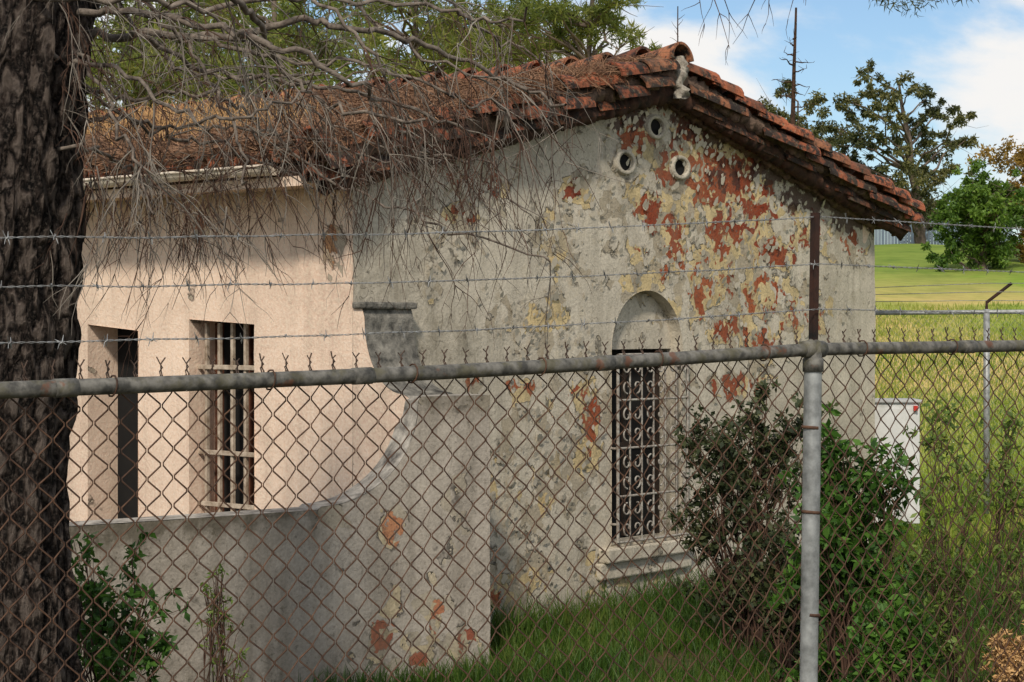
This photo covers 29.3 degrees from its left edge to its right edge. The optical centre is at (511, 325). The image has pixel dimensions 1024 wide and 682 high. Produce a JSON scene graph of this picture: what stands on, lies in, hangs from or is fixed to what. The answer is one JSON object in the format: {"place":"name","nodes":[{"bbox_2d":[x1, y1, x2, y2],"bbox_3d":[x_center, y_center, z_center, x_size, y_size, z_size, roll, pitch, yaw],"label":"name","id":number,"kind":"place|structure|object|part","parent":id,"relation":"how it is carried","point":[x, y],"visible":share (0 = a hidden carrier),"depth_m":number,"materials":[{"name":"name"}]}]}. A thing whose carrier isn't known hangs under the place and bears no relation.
{"place":"outdoors","nodes":[
{"label":"outdoors","id":0,"kind":"place"},
{"bbox_2d":[84,0,544,107],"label":"tree line foliage","id":1,"kind":"object","parent":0,"point":[347,67],"visible":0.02,"depth_m":57.24,"materials":[{"name":"green plant"}]},
{"bbox_2d":[87,0,1023,243],"label":"sky","id":2,"kind":"structure","parent":0,"point":[971,56],"materials":[{"name":"blue"}]},
{"bbox_2d":[409,244,1023,681],"bbox_3d":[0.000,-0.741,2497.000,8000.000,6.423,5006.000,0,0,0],"label":"meadow ground","id":3,"kind":"structure","parent":0,"point":[929,286],"depth_m":49.34,"materials":[{"name":"green plant"}]},
{"bbox_2d":[71,523,189,681],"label":"broadleaf shrub","id":4,"kind":"object","parent":3,"relation":"on","point":[106,656],"visible":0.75,"depth_m":8.96,"materials":[{"name":"green plant"}]},
{"bbox_2d":[84,0,252,111],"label":"pine tree","id":5,"kind":"object","parent":3,"relation":"on","point":[134,71],"visible":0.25,"depth_m":28.82,"materials":[{"name":"green plant"}]},
{"bbox_2d":[66,188,352,521],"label":"side wall","id":6,"kind":"structure","parent":3,"relation":"on","point":[299,310],"depth_m":14.70,"materials":[{"name":"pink paint"}]},
{"bbox_2d":[88,324,138,519],"bbox_3d":[-3.088,1.185,15.989,0.654,2.390,0.424,0,0,41],"label":"door reveal","id":7,"kind":"object","parent":6,"relation":"attached to","point":[106,481],"depth_m":16.16,"materials":[{"name":"beige paint"}]},
{"bbox_2d":[189,319,254,513],"bbox_3d":[-2.121,0.775,15.069,0.758,1.650,0.304,0,0,41],"label":"side window reveal","id":8,"kind":"object","parent":6,"relation":"in","point":[197,429],"visible":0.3,"depth_m":15.28,"materials":[{"name":"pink paint"}]},
{"bbox_2d":[198,323,253,512],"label":"side window bars","id":9,"kind":"object","parent":8,"relation":"attached to","point":[246,454],"visible":0.48,"depth_m":15.05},
{"bbox_2d":[215,323,253,511],"bbox_3d":[-2.034,0.790,15.168,0.758,1.620,0.040,0,0,41],"label":"side window frame","id":10,"kind":"object","parent":8,"relation":"attached to","point":[251,403],"visible":0.1,"depth_m":15.16,"materials":[{"name":"brown wood"}]},
{"bbox_2d":[194,563,249,681],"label":"tall weed","id":11,"kind":"object","parent":3,"relation":"on","point":[219,627],"visible":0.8,"depth_m":9.39,"materials":[{"name":"green plant"}]},
{"bbox_2d":[69,302,489,681],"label":"patio wall","id":12,"kind":"structure","parent":3,"relation":"on","point":[235,556],"depth_m":13.28,"materials":[{"name":"paint"}]},
{"bbox_2d":[69,394,484,525],"bbox_3d":[-3.091,1.595,11.978,7.000,2.210,0.260,0,0,-35],"label":"patio wall coping","id":13,"kind":"object","parent":12,"relation":"on","point":[400,432],"visible":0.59,"depth_m":13.46,"materials":[{"name":"grey concrete"}]},
{"bbox_2d":[177,0,407,102],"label":"pine tree","id":14,"kind":"object","parent":3,"relation":"on","point":[292,9],"visible":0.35,"depth_m":33.11,"materials":[{"name":"green plant"}]},
{"bbox_2d":[118,322,653,538],"bbox_3d":[-2.986,0.745,20.486,10.730,3.290,6.737,0,0,41],"label":"dark room","id":15,"kind":"object","parent":3,"relation":"on","point":[125,464],"depth_m":16.22,"materials":[{"name":"black"}]},
{"bbox_2d":[363,309,452,430],"bbox_3d":[-0.747,1.285,14.012,0.597,2.830,0.496,0,0,41],"label":"corbel","id":16,"kind":"object","parent":3,"relation":"on","point":[388,345],"visible":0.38,"depth_m":14.09,"materials":[{"name":"grey concrete"}]},
{"bbox_2d":[298,640,524,681],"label":"grass","id":17,"kind":"structure","parent":3,"relation":"on","point":[423,675],"depth_m":13.30,"materials":[{"name":"green plant"}]},
{"bbox_2d":[325,0,533,80],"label":"pine tree","id":18,"kind":"object","parent":3,"relation":"on","point":[412,11],"visible":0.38,"depth_m":37.56,"materials":[{"name":"green plant"}]},
{"bbox_2d":[0,0,978,681],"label":"pine tree","id":19,"kind":"object","parent":3,"relation":"on","point":[46,60],"visible":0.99,"depth_m":7.82,"materials":[{"name":"brown plant"}]},
{"bbox_2d":[0,212,1023,681],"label":"chain link fence","id":20,"kind":"object","parent":3,"relation":"on","point":[812,350],"visible":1,"depth_m":5.91,"materials":[{"name":"metal"}]},
{"bbox_2d":[448,0,662,71],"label":"pine tree","id":21,"kind":"object","parent":3,"relation":"on","point":[574,32],"visible":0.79,"depth_m":35.57,"materials":[{"name":"green plant"}]},
{"bbox_2d":[352,106,875,622],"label":"gable wall","id":22,"kind":"structure","parent":3,"relation":"on","point":[854,282],"depth_m":16.16,"materials":[{"name":"paint"}]},
{"bbox_2d":[315,87,674,195],"bbox_3d":[0.011,-1.477,15.131,0.192,1.159,4.099,0,0,41],"label":"rake board","id":23,"kind":"object","parent":22,"relation":"attached to","point":[659,98],"visible":0.43,"depth_m":15.66,"materials":[{"name":"brown wood"}]},
{"bbox_2d":[349,106,651,192],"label":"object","id":24,"kind":"object","parent":22,"relation":"attached to","point":[479,153],"visible":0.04,"depth_m":14.47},
{"bbox_2d":[613,149,636,174],"bbox_3d":[0.915,-1.368,16.437,0.130,0.220,0.297,0,0,41],"label":"vent pipe","id":25,"kind":"object","parent":22,"relation":"attached to","point":[633,162],"visible":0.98,"depth_m":16.38,"materials":[{"name":"ceramic"}]},
{"bbox_2d":[620,154,629,170],"bbox_3d":[0.932,-1.368,16.422,0.001,0.150,0.200,0,0,41],"label":"vent void","id":26,"kind":"object","parent":25,"relation":"in","point":[624,158],"visible":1,"depth_m":16.43,"materials":[{"name":"black"}]},
{"bbox_2d":[413,110,867,588],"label":"curled paint flakes","id":27,"kind":"object","parent":22,"relation":"attached to","point":[645,205],"visible":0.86,"depth_m":16.09,"materials":[{"name":"paint"}]},
{"bbox_2d":[596,537,692,580],"bbox_3d":[1.144,1.970,16.586,0.120,0.260,1.280,0,0,41],"label":"window sill","id":28,"kind":"structure","parent":22,"relation":"attached to","point":[640,558],"depth_m":16.48,"materials":[{"name":"beige concrete"}]},
{"bbox_2d":[611,290,682,544],"bbox_3d":[1.056,0.761,16.742,0.264,2.119,1.000,0,0,41],"label":"window reveal","id":29,"kind":"object","parent":22,"relation":"attached to","point":[669,313],"depth_m":17.09,"materials":[{"name":"beige paint"}]},
{"bbox_2d":[612,349,659,535],"bbox_3d":[0.949,1.010,16.835,0.060,1.620,1.000,0,0,41],"label":"window sash","id":30,"kind":"object","parent":29,"relation":"in","point":[623,443],"depth_m":16.94,"materials":[{"name":"black metal"}]},
{"bbox_2d":[612,341,670,348],"bbox_3d":[1.009,0.165,16.783,0.138,0.070,1.000,0,0,41],"label":"window lintel","id":31,"kind":"structure","parent":29,"relation":"attached to","point":[638,345],"depth_m":16.79,"materials":[{"name":"grey concrete"}]},
{"bbox_2d":[612,291,670,340],"bbox_3d":[1.062,-0.084,16.737,0.007,0.429,1.000,0,0,41],"label":"arch tympanum","id":32,"kind":"object","parent":29,"relation":"attached to","point":[641,306],"visible":0.75,"depth_m":16.79,"materials":[{"name":"paint"}]},
{"bbox_2d":[610,353,688,543],"bbox_3d":[1.161,1.020,16.637,0.160,1.579,1.008,0,0,41],"label":"wrought iron grille","id":33,"kind":"object","parent":29,"relation":"in","point":[630,447],"visible":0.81,"depth_m":16.54,"materials":[{"name":"grey metal"}]},
{"bbox_2d":[645,115,666,139],"bbox_3d":[1.196,-1.696,16.760,0.130,0.220,0.297,0,0,41],"label":"vent pipe","id":34,"kind":"object","parent":22,"relation":"attached to","point":[659,119],"visible":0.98,"depth_m":16.70,"materials":[{"name":"ceramic"}]},
{"bbox_2d":[651,119,659,134],"bbox_3d":[1.213,-1.696,16.745,0.001,0.150,0.200,0,0,41],"label":"vent void","id":35,"kind":"object","parent":34,"relation":"in","point":[655,125],"visible":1,"depth_m":16.76,"materials":[{"name":"black"}]},
{"bbox_2d":[669,155,690,179],"bbox_3d":[1.425,-1.371,17.023,0.130,0.220,0.297,0,0,41],"label":"vent pipe","id":36,"kind":"object","parent":22,"relation":"attached to","point":[672,169],"visible":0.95,"depth_m":16.97,"materials":[{"name":"ceramic"}]},
{"bbox_2d":[675,160,684,174],"bbox_3d":[1.442,-1.371,17.008,0.001,0.150,0.200,0,0,41],"label":"vent void","id":37,"kind":"object","parent":36,"relation":"in","point":[679,167],"visible":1,"depth_m":17.02,"materials":[{"name":"black"}]},
{"bbox_2d":[663,103,876,232],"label":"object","id":38,"kind":"object","parent":22,"relation":"attached to","point":[791,179],"visible":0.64,"depth_m":18.06,"materials":[{"name":"brown wood"}]},
{"bbox_2d":[670,93,907,240],"bbox_3d":[2.623,-1.451,18.135,0.192,1.212,3.968,0,0,41],"label":"rake board","id":39,"kind":"object","parent":22,"relation":"attached to","point":[817,180],"visible":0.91,"depth_m":17.93,"materials":[{"name":"brown wood"}]},
{"bbox_2d":[670,6,683,41],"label":"dead tree","id":40,"kind":"object","parent":3,"relation":"on","point":[677,24],"visible":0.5,"depth_m":59.98,"materials":[{"name":"wood"}]},
{"bbox_2d":[662,379,838,656],"bbox_3d":[1.819,1.439,14.724,1.422,2.100,1.299,0,0,0],"label":"dark shrub","id":41,"kind":"object","parent":3,"relation":"on","point":[723,489],"visible":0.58,"depth_m":14.48,"materials":[{"name":"green plant"}]},
{"bbox_2d":[718,498,854,681],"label":"dark shrub","id":42,"kind":"object","parent":3,"relation":"on","point":[780,629],"visible":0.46,"depth_m":13.26,"materials":[{"name":"green plant"}]},
{"bbox_2d":[771,7,814,124],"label":"dead tree","id":43,"kind":"object","parent":3,"relation":"on","point":[793,91],"visible":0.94,"depth_m":71.96,"materials":[{"name":"wood"}]},
{"bbox_2d":[756,76,835,150],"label":"eucalyptus tree","id":44,"kind":"object","parent":3,"relation":"on","point":[815,100],"visible":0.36,"depth_m":75.96,"materials":[{"name":"green plant"}]},
{"bbox_2d":[757,399,961,681],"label":"laurel shrub","id":45,"kind":"object","parent":3,"relation":"on","point":[842,554],"visible":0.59,"depth_m":12.37,"materials":[{"name":"green plant"}]},
{"bbox_2d":[863,226,870,243],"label":"walls","id":46,"kind":"structure","parent":3,"relation":"on","point":[866,231],"depth_m":19.36,"materials":[{"name":"beige paint"}]},
{"bbox_2d":[87,86,908,229],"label":"roof deck","id":47,"kind":"structure","parent":46,"relation":"on","point":[300,168],"depth_m":14.94,"materials":[{"name":"brown wood"}]},
{"bbox_2d":[84,165,280,188],"bbox_3d":[-5.969,-1.085,17.489,11.400,0.086,0.132,0,0,41],"label":"rain gutter","id":48,"kind":"object","parent":47,"relation":"attached to","point":[172,179],"visible":0.22,"depth_m":14.32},
{"bbox_2d":[83,164,264,187],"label":"gutter straps","id":49,"kind":"object","parent":48,"relation":"on","point":[161,173],"visible":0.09,"depth_m":14.32,"materials":[{"name":"grey metal"}]},
{"bbox_2d":[83,125,303,177],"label":"eave needles","id":50,"kind":"object","parent":47,"relation":"attached to","point":[214,146],"visible":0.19,"depth_m":14.38,"materials":[{"name":"brown plant"}]},
{"bbox_2d":[83,147,305,177],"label":"field tiles","id":51,"kind":"object","parent":47,"relation":"on","point":[236,162],"visible":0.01,"depth_m":14.31,"materials":[{"name":"ceramic"}]},
{"bbox_2d":[86,84,331,144],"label":"dry grass on roof","id":52,"kind":"structure","parent":51,"relation":"on","point":[163,116],"depth_m":17.34,"materials":[{"name":"plant"}]},
{"bbox_2d":[84,50,679,165],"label":"needle litter","id":53,"kind":"object","parent":51,"relation":"on","point":[355,101],"visible":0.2,"depth_m":16.36,"materials":[{"name":"brown plant"}]},
{"bbox_2d":[85,176,315,202],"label":"eave soffit","id":54,"kind":"structure","parent":47,"relation":"attached to","point":[260,188],"depth_m":14.40,"materials":[{"name":"beige paint"}]},
{"bbox_2d":[84,90,440,162],"bbox_3d":[-4.698,-1.704,19.057,12.140,1.118,4.032,0,0,41],"label":"pine needle mat","id":55,"kind":"object","parent":47,"relation":"on","point":[211,138],"visible":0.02,"depth_m":15.65,"materials":[{"name":"brown plant"}]},
{"bbox_2d":[306,70,676,172],"bbox_3d":[-0.013,-1.617,15.073,0.244,1.162,4.162,0,0,41],"label":"rake mortar","id":56,"kind":"object","parent":47,"relation":"attached to","point":[611,95],"visible":0.31,"depth_m":15.23,"materials":[{"name":"grey concrete"}]},
{"bbox_2d":[286,58,925,231],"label":"rake tiles","id":57,"kind":"object","parent":47,"relation":"attached to","point":[714,80],"visible":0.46,"depth_m":16.99,"materials":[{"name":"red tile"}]},
{"bbox_2d":[281,46,631,159],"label":"rake needles","id":58,"kind":"object","parent":57,"relation":"on","point":[600,69],"visible":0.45,"depth_m":14.82,"materials":[{"name":"brown plant"}]},
{"bbox_2d":[672,56,690,99],"bbox_3d":[1.426,-2.100,16.595,0.214,0.360,0.160,0,0,41],"label":"ridge end mortar","id":59,"kind":"object","parent":47,"relation":"on","point":[681,92],"visible":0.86,"depth_m":16.55,"materials":[{"name":"grey concrete"}]},
{"bbox_2d":[683,75,912,225],"bbox_3d":[2.678,-1.579,18.168,0.244,1.238,4.027,0,0,41],"label":"rake mortar","id":60,"kind":"object","parent":47,"relation":"attached to","point":[754,123],"visible":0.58,"depth_m":17.71,"materials":[{"name":"concrete"}]},
{"bbox_2d":[846,580,945,681],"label":"laurel shrub","id":61,"kind":"object","parent":3,"relation":"on","point":[888,636],"visible":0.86,"depth_m":11.33,"materials":[{"name":"green plant"}]},
{"bbox_2d":[808,58,984,243],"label":"eucalyptus tree","id":62,"kind":"object","parent":3,"relation":"on","point":[921,176],"visible":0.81,"depth_m":83.28,"materials":[{"name":"green plant"}]},
{"bbox_2d":[875,398,921,523],"bbox_3d":[3.841,1.372,19.940,0.584,1.252,0.480,0,0,0],"label":"utility cabinet","id":63,"kind":"object","parent":3,"relation":"on","point":[888,417],"visible":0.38,"depth_m":19.74,"materials":[{"name":"white metal"}]},
{"bbox_3d":[3.841,1.242,19.745,0.464,0.812,0.007,0,0,0],"label":"cabinet door","id":64,"kind":"part","parent":63,"relation":"part of","materials":[{"name":"white metal"}]},
{"bbox_2d":[907,196,957,243],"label":"hedge tree","id":65,"kind":"object","parent":3,"relation":"on","point":[926,202],"visible":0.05,"depth_m":95.23,"materials":[{"name":"green plant"}]},
{"bbox_2d":[874,221,1011,244],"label":"boundary fence","id":66,"kind":"object","parent":3,"relation":"on","point":[879,237],"visible":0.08,"depth_m":92.00,"materials":[{"name":"grey metal"}]},
{"bbox_2d":[875,282,1023,513],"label":"chain link fence","id":67,"kind":"object","parent":3,"relation":"on","point":[986,390],"visible":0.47,"depth_m":20.42,"materials":[{"name":"metal"}]},
{"bbox_2d":[880,399,1023,681],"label":"young olive shrub","id":68,"kind":"object","parent":3,"relation":"on","point":[941,575],"visible":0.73,"depth_m":11.27,"materials":[{"name":"green plant"}]},
{"bbox_2d":[921,158,1023,271],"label":"round green tree","id":69,"kind":"object","parent":3,"relation":"on","point":[978,202],"visible":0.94,"depth_m":63.45,"materials":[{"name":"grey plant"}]},
{"bbox_2d":[965,135,1023,262],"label":"autumn tree","id":70,"kind":"object","parent":3,"relation":"on","point":[1017,158],"visible":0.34,"depth_m":67.44,"materials":[{"name":"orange plant"}]},
{"bbox_2d":[980,620,1023,681],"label":"dry bush","id":71,"kind":"object","parent":3,"relation":"on","point":[1010,669],"visible":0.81,"depth_m":10.57,"materials":[{"name":"plant"}]},
{"bbox_2d":[446,508,1023,681],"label":"grass","id":72,"kind":"structure","parent":0,"point":[546,648],"depth_m":14.27,"materials":[{"name":"green plant"}]},
{"bbox_2d":[875,301,1023,578],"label":"meadow grass","id":73,"kind":"structure","parent":0,"point":[1001,393],"depth_m":30.25,"materials":[{"name":"green plant"}]},
{"bbox_3d":[-2.959,-2.152,20.402,11.500,0.301,0.479,0,0,41],"label":"ridge mortar","id":74,"kind":"object","parent":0,"visible":0},
{"bbox_2d":[88,41,693,117],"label":"ridge tiles","id":75,"kind":"object","parent":74,"relation":"on","point":[680,48],"visible":0.12,"depth_m":17.39,"materials":[{"name":"ceramic"}]}
]}

